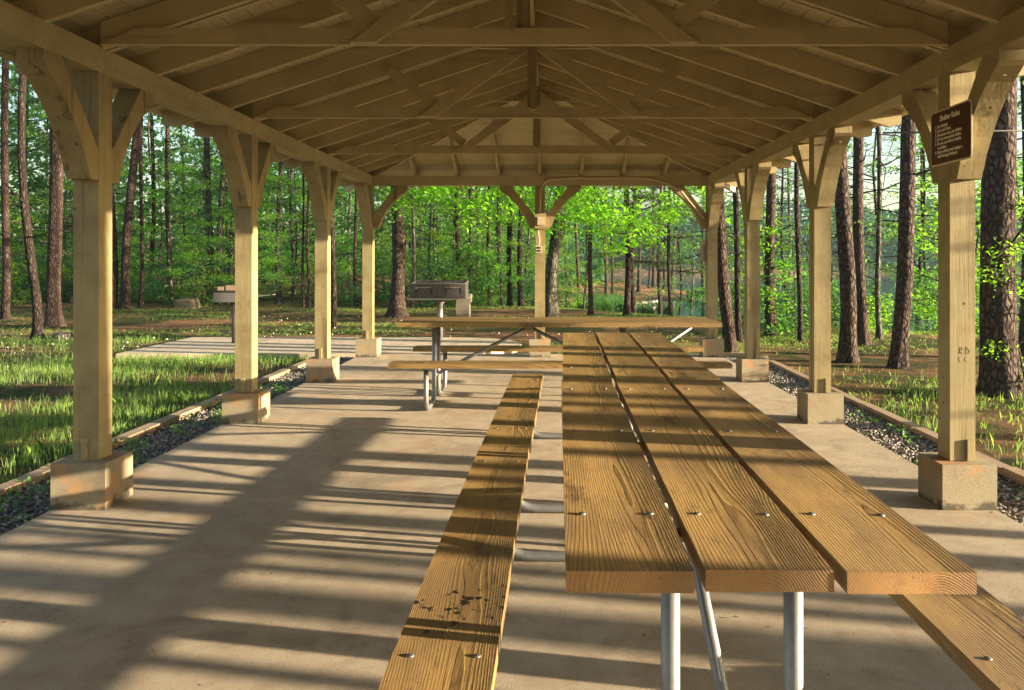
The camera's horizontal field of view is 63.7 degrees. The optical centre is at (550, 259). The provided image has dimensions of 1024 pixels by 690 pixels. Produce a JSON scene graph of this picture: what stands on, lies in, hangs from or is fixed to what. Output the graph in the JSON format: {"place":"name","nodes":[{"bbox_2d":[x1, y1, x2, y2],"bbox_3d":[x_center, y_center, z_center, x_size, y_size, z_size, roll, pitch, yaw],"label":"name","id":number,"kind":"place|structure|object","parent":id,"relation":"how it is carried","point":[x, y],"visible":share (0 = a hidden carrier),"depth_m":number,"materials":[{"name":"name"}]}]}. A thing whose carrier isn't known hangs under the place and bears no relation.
{"place":"outdoors","nodes":[
{"label":"outdoors","id":0,"kind":"place"},
{"bbox_2d":[0,57,1022,239],"label":"sky","id":1,"kind":"structure","parent":0,"point":[889,199],"materials":[{"name":"white"}]},
{"bbox_2d":[0,354,1023,689],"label":"shelter floor","id":2,"kind":"structure","parent":0,"point":[204,602],"depth_m":3.50,"materials":[{"name":"concrete"}]},
{"bbox_2d":[0,0,1023,509],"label":"picnic shelter","id":3,"kind":"object","parent":2,"relation":"on","point":[362,98],"visible":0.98,"depth_m":6.22,"materials":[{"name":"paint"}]},
{"bbox_2d":[931,99,971,166],"bbox_3d":[2.151,-0.672,4.425,0.010,0.305,0.450,0,0,0],"label":"shelter rules sign","id":4,"kind":"object","parent":3,"relation":"attached to","point":[951,134],"visible":1,"depth_m":4.40,"materials":[{"name":"metal"}]},
{"bbox_2d":[388,317,731,409],"bbox_3d":[0.083,0.948,7.780,2.945,0.764,1.525,0,0,0],"label":"picnic table","id":5,"kind":"object","parent":2,"relation":"on","point":[436,364],"visible":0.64,"depth_m":7.56,"materials":[{"name":"brown wood"}]},
{"bbox_2d":[481,333,719,512],"bbox_3d":[0.454,0.944,5.150,1.525,0.764,2.450,0,0,1],"label":"picnic table","id":6,"kind":"object","parent":2,"relation":"on","point":[639,356],"visible":0.64,"depth_m":4.66,"materials":[{"name":"brown wood"}]},
{"bbox_2d":[377,379,1023,689],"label":"picnic table","id":7,"kind":"object","parent":2,"relation":"on","point":[756,499],"visible":1,"depth_m":1.96,"materials":[{"name":"brown wood"}]},
{"bbox_2d":[0,238,1023,483],"bbox_3d":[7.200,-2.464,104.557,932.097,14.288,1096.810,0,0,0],"label":"ground","id":8,"kind":"structure","parent":0,"point":[798,360],"depth_m":12.72,"materials":[{"name":"green plant"}]},
{"bbox_2d":[0,191,46,302],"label":"bush","id":9,"kind":"object","parent":8,"relation":"on","point":[21,253],"visible":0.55,"depth_m":22.31,"materials":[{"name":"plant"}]},
{"bbox_2d":[0,75,70,339],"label":"pine tree","id":10,"kind":"object","parent":8,"relation":"on","point":[37,329],"visible":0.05,"depth_m":14.48,"materials":[{"name":"brown plant"}]},
{"bbox_2d":[0,58,70,319],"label":"pine tree","id":11,"kind":"object","parent":8,"relation":"on","point":[6,277],"visible":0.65,"depth_m":19.25,"materials":[{"name":"brown plant"}]},
{"bbox_2d":[0,61,71,289],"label":"tree","id":12,"kind":"object","parent":8,"relation":"on","point":[34,180],"visible":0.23,"depth_m":33.88,"materials":[{"name":"green plant"}]},
{"bbox_2d":[0,61,72,270],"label":"understory tree","id":13,"kind":"object","parent":8,"relation":"on","point":[29,157],"visible":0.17,"depth_m":36.27,"materials":[{"name":"green plant"}]},
{"bbox_2d":[0,123,72,326],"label":"pine tree","id":14,"kind":"object","parent":8,"relation":"on","point":[53,317],"visible":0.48,"depth_m":17.37,"materials":[{"name":"brown plant"}]},
{"bbox_2d":[0,60,124,264],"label":"understory tree","id":15,"kind":"object","parent":8,"relation":"on","point":[11,123],"visible":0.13,"depth_m":32.20,"materials":[{"name":"green plant"}]},
{"bbox_2d":[0,106,138,289],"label":"understory tree","id":16,"kind":"object","parent":8,"relation":"on","point":[42,114],"visible":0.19,"depth_m":32.76,"materials":[{"name":"green plant"}]},
{"bbox_2d":[11,160,131,301],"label":"young tree","id":17,"kind":"object","parent":8,"relation":"on","point":[65,269],"visible":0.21,"depth_m":26.78,"materials":[{"name":"green plant"}]},
{"bbox_2d":[29,107,159,238],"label":"pine tree","id":18,"kind":"object","parent":8,"relation":"on","point":[46,194],"visible":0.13,"depth_m":29.80,"materials":[{"name":"green plant"}]},
{"bbox_2d":[63,98,146,309],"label":"pine tree","id":19,"kind":"object","parent":8,"relation":"on","point":[114,274],"visible":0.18,"depth_m":23.39,"materials":[{"name":"brown plant"}]},
{"bbox_2d":[118,119,162,309],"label":"pine tree","id":20,"kind":"object","parent":8,"relation":"on","point":[125,298],"visible":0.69,"depth_m":23.35,"materials":[{"name":"brown plant"}]},
{"bbox_2d":[115,118,180,308],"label":"pine tree","id":21,"kind":"object","parent":8,"relation":"on","point":[141,286],"visible":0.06,"depth_m":23.85,"materials":[{"name":"brown plant"}]},
{"bbox_2d":[0,360,305,496],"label":"edging timber","id":22,"kind":"object","parent":8,"relation":"on","point":[40,473],"visible":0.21,"depth_m":6.63,"materials":[{"name":"brown wood"}]},
{"bbox_2d":[136,113,186,293],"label":"pine tree","id":23,"kind":"object","parent":8,"relation":"on","point":[152,244],"visible":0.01,"depth_m":32.15,"materials":[{"name":"brown plant"}]},
{"bbox_2d":[114,140,214,279],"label":"understory tree","id":24,"kind":"object","parent":8,"relation":"on","point":[162,154],"visible":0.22,"depth_m":41.98,"materials":[{"name":"green plant"}]},
{"bbox_2d":[143,125,196,295],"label":"pine tree","id":25,"kind":"object","parent":8,"relation":"on","point":[167,139],"visible":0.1,"depth_m":30.78,"materials":[{"name":"brown plant"}]},
{"bbox_2d":[112,155,232,305],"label":"young tree","id":26,"kind":"object","parent":8,"relation":"on","point":[168,234],"visible":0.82,"depth_m":24.85,"materials":[{"name":"green plant"}]},
{"bbox_2d":[114,111,230,272],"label":"understory tree","id":27,"kind":"object","parent":8,"relation":"on","point":[160,171],"visible":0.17,"depth_m":33.38,"materials":[{"name":"green plant"}]},
{"bbox_2d":[119,261,225,304],"bbox_3d":[-11.714,0.746,25.705,3.391,1.560,2.577,0,0,-16],"label":"bush","id":28,"kind":"object","parent":8,"relation":"on","point":[157,286],"visible":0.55,"depth_m":25.59,"materials":[{"name":"green plant"}]},
{"bbox_2d":[139,157,233,287],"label":"understory tree","id":29,"kind":"object","parent":8,"relation":"on","point":[173,235],"visible":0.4,"depth_m":35.87,"materials":[{"name":"green plant"}]},
{"bbox_2d":[143,127,229,280],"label":"understory tree","id":30,"kind":"object","parent":8,"relation":"on","point":[201,232],"visible":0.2,"depth_m":43.36,"materials":[{"name":"green plant"}]},
{"bbox_2d":[144,125,230,273],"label":"understory tree","id":31,"kind":"object","parent":8,"relation":"on","point":[187,128],"visible":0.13,"depth_m":44.22,"materials":[{"name":"green plant"}]},
{"bbox_2d":[144,241,234,306],"bbox_3d":[-10.734,0.589,24.752,2.813,2.300,2.870,0,0,9],"label":"bush","id":32,"kind":"object","parent":8,"relation":"on","point":[191,265],"visible":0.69,"depth_m":24.67,"materials":[{"name":"green plant"}]},
{"bbox_2d":[187,138,219,301],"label":"hardwood tree","id":33,"kind":"object","parent":8,"relation":"on","point":[207,192],"visible":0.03,"depth_m":26.56,"materials":[{"name":"brown plant"}]},
{"bbox_2d":[147,133,305,272],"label":"understory tree","id":34,"kind":"object","parent":8,"relation":"on","point":[215,190],"visible":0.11,"depth_m":32.85,"materials":[{"name":"green plant"}]},
{"bbox_2d":[150,122,306,284],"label":"understory tree","id":35,"kind":"object","parent":8,"relation":"on","point":[227,204],"visible":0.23,"depth_m":30.07,"materials":[{"name":"green plant"}]},
{"bbox_2d":[201,159,269,302],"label":"hardwood tree","id":36,"kind":"object","parent":8,"relation":"on","point":[221,199],"visible":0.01,"depth_m":26.59,"materials":[{"name":"brown plant"}]},
{"bbox_2d":[177,167,305,299],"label":"sapling","id":37,"kind":"object","parent":8,"relation":"on","point":[269,231],"visible":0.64,"depth_m":22.48,"materials":[{"name":"green plant"}]},
{"bbox_2d":[176,164,309,284],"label":"young tree","id":38,"kind":"object","parent":8,"relation":"on","point":[259,243],"visible":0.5,"depth_m":23.71,"materials":[{"name":"green plant"}]},
{"bbox_2d":[264,161,306,303],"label":"hardwood tree","id":39,"kind":"object","parent":8,"relation":"on","point":[278,295],"visible":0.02,"depth_m":25.95,"materials":[{"name":"brown plant"}]},
{"bbox_2d":[200,156,388,295],"bbox_3d":[-9.059,-4.021,29.633,7.651,10.759,7.389,0,0,3],"label":"understory tree","id":40,"kind":"object","parent":8,"relation":"on","point":[290,206],"visible":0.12,"depth_m":29.57,"materials":[{"name":"green plant"}]},
{"bbox_2d":[229,164,361,303],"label":"young tree","id":41,"kind":"object","parent":8,"relation":"on","point":[295,270],"visible":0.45,"depth_m":26.07,"materials":[{"name":"green plant"}]},
{"bbox_2d":[0,59,609,290],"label":"distant woods","id":42,"kind":"object","parent":8,"relation":"on","point":[596,275],"visible":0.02,"depth_m":58.46,"materials":[{"name":"green plant"}]},
{"bbox_2d":[270,181,339,307],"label":"pine tree","id":43,"kind":"object","parent":8,"relation":"on","point":[309,305],"visible":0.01,"depth_m":24.28,"materials":[{"name":"brown plant"}]},
{"bbox_2d":[274,173,344,307],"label":"pine tree","id":44,"kind":"object","parent":8,"relation":"on","point":[302,236],"visible":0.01,"depth_m":24.34,"materials":[{"name":"brown plant"}]},
{"bbox_2d":[262,240,361,296],"bbox_3d":[-8.267,0.423,29.246,3.126,2.505,3.064,0,0,32],"label":"bush","id":45,"kind":"object","parent":8,"relation":"on","point":[313,247],"visible":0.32,"depth_m":29.35,"materials":[{"name":"green plant"}]},
{"bbox_2d":[116,337,521,358],"bbox_3d":[-3.325,1.436,13.000,5.750,0.188,2.500,0,0,0],"label":"grill pad","id":46,"kind":"object","parent":8,"relation":"on","point":[343,347],"visible":0.36,"depth_m":12.71,"materials":[{"name":"concrete"}]},
{"bbox_2d":[211,290,274,342],"bbox_3d":[-4.908,0.916,13.194,0.906,0.852,0.423,0,0,0],"label":"park grill","id":47,"kind":"object","parent":46,"relation":"on","point":[223,295],"visible":0.5,"depth_m":13.00,"materials":[{"name":"metal"}]},
{"bbox_2d":[407,280,469,338],"bbox_3d":[-1.872,0.850,13.960,1.000,0.985,0.580,0,0,0],"label":"park grill","id":48,"kind":"object","parent":46,"relation":"on","point":[439,291],"visible":0.98,"depth_m":13.71,"materials":[{"name":"metal"}]},
{"bbox_2d":[271,165,389,280],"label":"understory tree","id":49,"kind":"object","parent":8,"relation":"on","point":[340,226],"visible":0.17,"depth_m":36.06,"materials":[{"name":"green plant"}]},
{"bbox_2d":[331,192,346,329],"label":"pine tree","id":50,"kind":"object","parent":8,"relation":"on","point":[334,296],"visible":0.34,"depth_m":16.60,"materials":[{"name":"brown plant"}]},
{"bbox_2d":[336,191,361,306],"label":"pine tree","id":51,"kind":"object","parent":8,"relation":"on","point":[355,248],"visible":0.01,"depth_m":24.80,"materials":[{"name":"brown plant"}]},
{"bbox_2d":[297,186,451,293],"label":"understory tree","id":52,"kind":"object","parent":8,"relation":"on","point":[382,258],"visible":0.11,"depth_m":34.72,"materials":[{"name":"green plant"}]},
{"bbox_2d":[339,186,435,317],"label":"pine tree","id":53,"kind":"object","parent":8,"relation":"on","point":[397,307],"visible":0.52,"depth_m":20.40,"materials":[{"name":"brown plant"}]},
{"bbox_2d":[347,186,473,281],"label":"understory tree","id":54,"kind":"object","parent":8,"relation":"on","point":[409,245],"visible":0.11,"depth_m":34.93,"materials":[{"name":"green plant"}]},
{"bbox_2d":[337,187,484,295],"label":"understory tree","id":55,"kind":"object","parent":8,"relation":"on","point":[406,229],"visible":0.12,"depth_m":35.19,"materials":[{"name":"green plant"}]},
{"bbox_2d":[374,186,490,303],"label":"young tree","id":56,"kind":"object","parent":8,"relation":"on","point":[429,245],"visible":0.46,"depth_m":25.88,"materials":[{"name":"green plant"}]},
{"bbox_2d":[361,186,505,277],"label":"understory tree","id":57,"kind":"object","parent":8,"relation":"on","point":[384,234],"visible":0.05,"depth_m":32.74,"materials":[{"name":"green plant"}]},
{"bbox_2d":[384,257,501,307],"bbox_3d":[-3.174,0.712,24.472,3.637,1.673,2.764,0,0,-13],"label":"bush","id":58,"kind":"object","parent":8,"relation":"on","point":[436,274],"visible":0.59,"depth_m":24.13,"materials":[{"name":"green plant"}]},
{"bbox_2d":[387,186,512,279],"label":"understory tree","id":59,"kind":"object","parent":8,"relation":"on","point":[451,220],"visible":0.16,"depth_m":30.65,"materials":[{"name":"green plant"}]},
{"bbox_2d":[410,237,522,305],"bbox_3d":[-2.464,0.530,24.822,3.006,2.458,3.066,0,0,-37],"label":"bush","id":60,"kind":"object","parent":8,"relation":"on","point":[476,256],"visible":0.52,"depth_m":24.81,"materials":[{"name":"green plant"}]},
{"bbox_2d":[410,186,566,279],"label":"understory tree","id":61,"kind":"object","parent":8,"relation":"on","point":[524,232],"visible":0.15,"depth_m":33.70,"materials":[{"name":"green plant"}]},
{"bbox_2d":[442,186,547,305],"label":"young tree","id":62,"kind":"object","parent":8,"relation":"on","point":[499,264],"visible":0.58,"depth_m":24.85,"materials":[{"name":"green plant"}]},
{"bbox_2d":[506,186,513,306],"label":"pine tree","id":63,"kind":"object","parent":8,"relation":"on","point":[509,274],"visible":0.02,"depth_m":25.05,"materials":[{"name":"brown plant"}]},
{"bbox_2d":[0,356,1023,534],"bbox_3d":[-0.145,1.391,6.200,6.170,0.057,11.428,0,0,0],"label":"gravel","id":64,"kind":"structure","parent":8,"relation":"on","point":[885,439],"depth_m":6.37,"materials":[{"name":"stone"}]},
{"bbox_2d":[0,379,1023,521],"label":"weeds","id":65,"kind":"object","parent":64,"relation":"on","point":[178,431],"visible":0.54,"depth_m":6.06,"materials":[{"name":"green plant"}]},
{"bbox_2d":[0,307,1023,686],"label":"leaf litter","id":66,"kind":"object","parent":8,"relation":"on","point":[402,421],"visible":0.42,"depth_m":10.89,"materials":[{"name":"plant"}]},
{"bbox_2d":[517,186,523,306],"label":"pine tree","id":67,"kind":"object","parent":8,"relation":"on","point":[520,301],"visible":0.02,"depth_m":24.89,"materials":[{"name":"brown plant"}]},
{"bbox_2d":[463,186,596,304],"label":"understory tree","id":68,"kind":"object","parent":8,"relation":"on","point":[527,248],"visible":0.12,"depth_m":30.04,"materials":[{"name":"green plant"}]},
{"bbox_2d":[375,186,739,316],"bbox_3d":[-0.162,-2.965,19.906,9.319,9.250,6.762,0,0,0],"label":"oak tree","id":69,"kind":"object","parent":8,"relation":"on","point":[556,231],"visible":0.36,"depth_m":18.45,"materials":[{"name":"green plant"}]},
{"bbox_2d":[587,188,594,314],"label":"young tree","id":70,"kind":"object","parent":8,"relation":"on","point":[590,298],"depth_m":20.78,"materials":[{"name":"brown plant"}]},
{"bbox_2d":[545,186,640,309],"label":"young tree","id":71,"kind":"object","parent":8,"relation":"on","point":[586,277],"visible":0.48,"depth_m":24.05,"materials":[{"name":"green plant"}]},
{"bbox_2d":[585,186,685,312],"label":"pine tree","id":72,"kind":"object","parent":8,"relation":"on","point":[633,298],"visible":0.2,"depth_m":26.89,"materials":[{"name":"green plant"}]},
{"bbox_2d":[622,186,654,315],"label":"pine tree","id":73,"kind":"object","parent":8,"relation":"on","point":[627,291],"visible":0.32,"depth_m":20.56,"materials":[{"name":"brown plant"}]},
{"bbox_2d":[613,186,705,314],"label":"pine tree","id":74,"kind":"object","parent":8,"relation":"on","point":[660,251],"visible":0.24,"depth_m":33.97,"materials":[{"name":"green plant"}]},
{"bbox_2d":[633,186,705,315],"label":"pine tree","id":75,"kind":"object","parent":8,"relation":"on","point":[670,311],"visible":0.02,"depth_m":21.25,"materials":[{"name":"brown plant"}]},
{"bbox_2d":[639,186,743,315],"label":"sapling","id":76,"kind":"object","parent":8,"relation":"on","point":[693,248],"visible":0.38,"depth_m":26.95,"materials":[{"name":"green plant"}]},
{"bbox_2d":[664,187,743,341],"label":"pine tree","id":77,"kind":"object","parent":8,"relation":"on","point":[737,297],"visible":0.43,"depth_m":14.35,"materials":[{"name":"brown plant"}]},
{"bbox_2d":[718,192,742,352],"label":"pine tree","id":78,"kind":"object","parent":8,"relation":"on","point":[728,330],"visible":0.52,"depth_m":12.49,"materials":[{"name":"brown plant"}]},
{"bbox_2d":[643,164,850,256],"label":"lakeside tree","id":79,"kind":"object","parent":8,"relation":"on","point":[780,180],"visible":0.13,"depth_m":22.74,"materials":[{"name":"green plant"}]},
{"bbox_2d":[483,194,1021,272],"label":"shore woods","id":80,"kind":"object","parent":8,"relation":"on","point":[886,249],"visible":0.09,"depth_m":151.01,"materials":[{"name":"green plant"}]},
{"bbox_2d":[728,206,834,327],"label":"sapling","id":81,"kind":"object","parent":8,"relation":"on","point":[763,252],"visible":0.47,"depth_m":15.11,"materials":[{"name":"green plant"}]},
{"bbox_2d":[763,173,802,336],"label":"pine tree","id":82,"kind":"object","parent":8,"relation":"on","point":[770,319],"visible":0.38,"depth_m":15.26,"materials":[{"name":"brown plant"}]},
{"bbox_2d":[741,254,839,338],"bbox_3d":[4.431,0.784,15.415,2.238,1.794,2.194,0,0,34],"label":"bush","id":83,"kind":"object","parent":8,"relation":"on","point":[795,299],"visible":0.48,"depth_m":15.22,"materials":[{"name":"green plant"}]},
{"bbox_2d":[683,167,897,321],"bbox_3d":[7.506,-1.754,26.979,6.190,8.359,5.728,0,0,-24],"label":"lakeside tree","id":84,"kind":"object","parent":8,"relation":"on","point":[781,214],"visible":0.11,"depth_m":26.93,"materials":[{"name":"green plant"}]},
{"bbox_2d":[794,162,802,341],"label":"pine tree","id":85,"kind":"object","parent":8,"relation":"on","point":[798,264],"visible":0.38,"depth_m":14.29,"materials":[{"name":"brown plant"}]},
{"bbox_2d":[762,139,898,326],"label":"sapling","id":86,"kind":"object","parent":8,"relation":"on","point":[851,199],"visible":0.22,"depth_m":18.94,"materials":[{"name":"green plant"}]},
{"bbox_2d":[799,137,880,345],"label":"pine tree","id":87,"kind":"object","parent":8,"relation":"on","point":[863,335],"visible":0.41,"depth_m":13.68,"materials":[{"name":"brown plant"}]},
{"bbox_2d":[835,148,859,363],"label":"pine tree","id":88,"kind":"object","parent":8,"relation":"on","point":[847,351],"visible":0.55,"depth_m":11.27,"materials":[{"name":"brown plant"}]},
{"bbox_2d":[784,126,977,318],"bbox_3d":[9.178,-1.743,22.704,5.933,7.927,5.403,0,0,38],"label":"lakeside tree","id":89,"kind":"object","parent":8,"relation":"on","point":[875,196],"visible":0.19,"depth_m":22.98,"materials":[{"name":"green plant"}]},
{"bbox_2d":[801,126,979,339],"bbox_3d":[5.963,-4.955,14.555,4.222,13.250,3.731,0,0,-29],"label":"hardwood tree","id":90,"kind":"object","parent":8,"relation":"on","point":[879,335],"visible":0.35,"depth_m":14.64,"materials":[{"name":"plant"}]},
{"bbox_2d":[760,354,1023,484],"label":"edging timber","id":91,"kind":"object","parent":8,"relation":"on","point":[1013,473],"visible":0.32,"depth_m":6.80,"materials":[{"name":"brown wood"}]},
{"bbox_2d":[886,114,929,368],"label":"pine tree","id":92,"kind":"object","parent":8,"relation":"on","point":[898,358],"visible":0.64,"depth_m":10.69,"materials":[{"name":"brown plant"}]},
{"bbox_2d":[799,116,1021,331],"bbox_3d":[9.158,-1.630,20.065,5.245,7.083,4.854,0,0,-39],"label":"lakeside tree","id":93,"kind":"object","parent":8,"relation":"on","point":[920,261],"visible":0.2,"depth_m":19.99,"materials":[{"name":"green plant"}]},
{"bbox_2d":[891,268,979,333],"bbox_3d":[9.019,1.107,18.970,2.283,1.867,2.329,0,0,-9],"label":"bush","id":94,"kind":"object","parent":8,"relation":"on","point":[930,284],"visible":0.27,"depth_m":18.87,"materials":[{"name":"green plant"}]},
{"bbox_2d":[852,109,1020,308],"bbox_3d":[9.981,-1.365,20.012,5.237,6.720,4.802,0,0,-2],"label":"sapling","id":95,"kind":"object","parent":8,"relation":"on","point":[934,274],"visible":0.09,"depth_m":19.98,"materials":[{"name":"green plant"}]},
{"bbox_2d":[858,76,1023,322],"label":"sapling","id":96,"kind":"object","parent":8,"relation":"on","point":[935,295],"visible":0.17,"depth_m":12.63,"materials":[{"name":"green plant"}]},
{"bbox_2d":[864,135,1021,320],"bbox_3d":[8.155,-0.570,16.880,2.921,4.268,3.739,0,0,-34],"label":"sapling","id":97,"kind":"object","parent":8,"relation":"on","point":[931,235],"visible":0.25,"depth_m":16.97,"materials":[{"name":"green plant"}]},
{"bbox_2d":[882,79,1022,296],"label":"sapling","id":98,"kind":"object","parent":8,"relation":"on","point":[1018,185],"visible":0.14,"depth_m":17.07,"materials":[{"name":"green plant"}]},
{"bbox_2d":[885,180,1021,334],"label":"sapling","id":99,"kind":"object","parent":8,"relation":"on","point":[927,209],"visible":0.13,"depth_m":19.23,"materials":[{"name":"green plant"}]},
{"bbox_2d":[910,188,1023,377],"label":"sapling","id":100,"kind":"object","parent":8,"relation":"on","point":[991,281],"visible":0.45,"depth_m":8.45,"materials":[{"name":"green plant"}]},
{"bbox_2d":[975,78,1023,398],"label":"pine tree","id":101,"kind":"object","parent":8,"relation":"on","point":[998,314],"visible":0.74,"depth_m":8.49,"materials":[{"name":"brown plant"}]},
{"bbox_2d":[975,76,1023,359],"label":"pine tree","id":102,"kind":"object","parent":8,"relation":"on","point":[1021,331],"visible":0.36,"depth_m":11.81,"materials":[{"name":"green plant"}]},
{"bbox_2d":[0,334,1023,483],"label":"tall grass","id":103,"kind":"structure","parent":0,"point":[129,370],"depth_m":8.50,"materials":[{"name":"green plant"}]},
{"bbox_2d":[0,303,1023,452],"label":"short grass","id":104,"kind":"structure","parent":0,"point":[420,310],"depth_m":16.26,"materials":[{"name":"green plant"}]},
{"bbox_2d":[570,275,1020,333],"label":"lake","id":105,"kind":"structure","parent":0,"point":[686,311],"depth_m":77.66,"materials":[{"name":"teal liquid"}]},
{"bbox_2d":[572,283,763,315],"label":"marsh reeds","id":106,"kind":"object","parent":105,"relation":"in","point":[613,303],"visible":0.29,"depth_m":36.82,"materials":[{"name":"green plant"}]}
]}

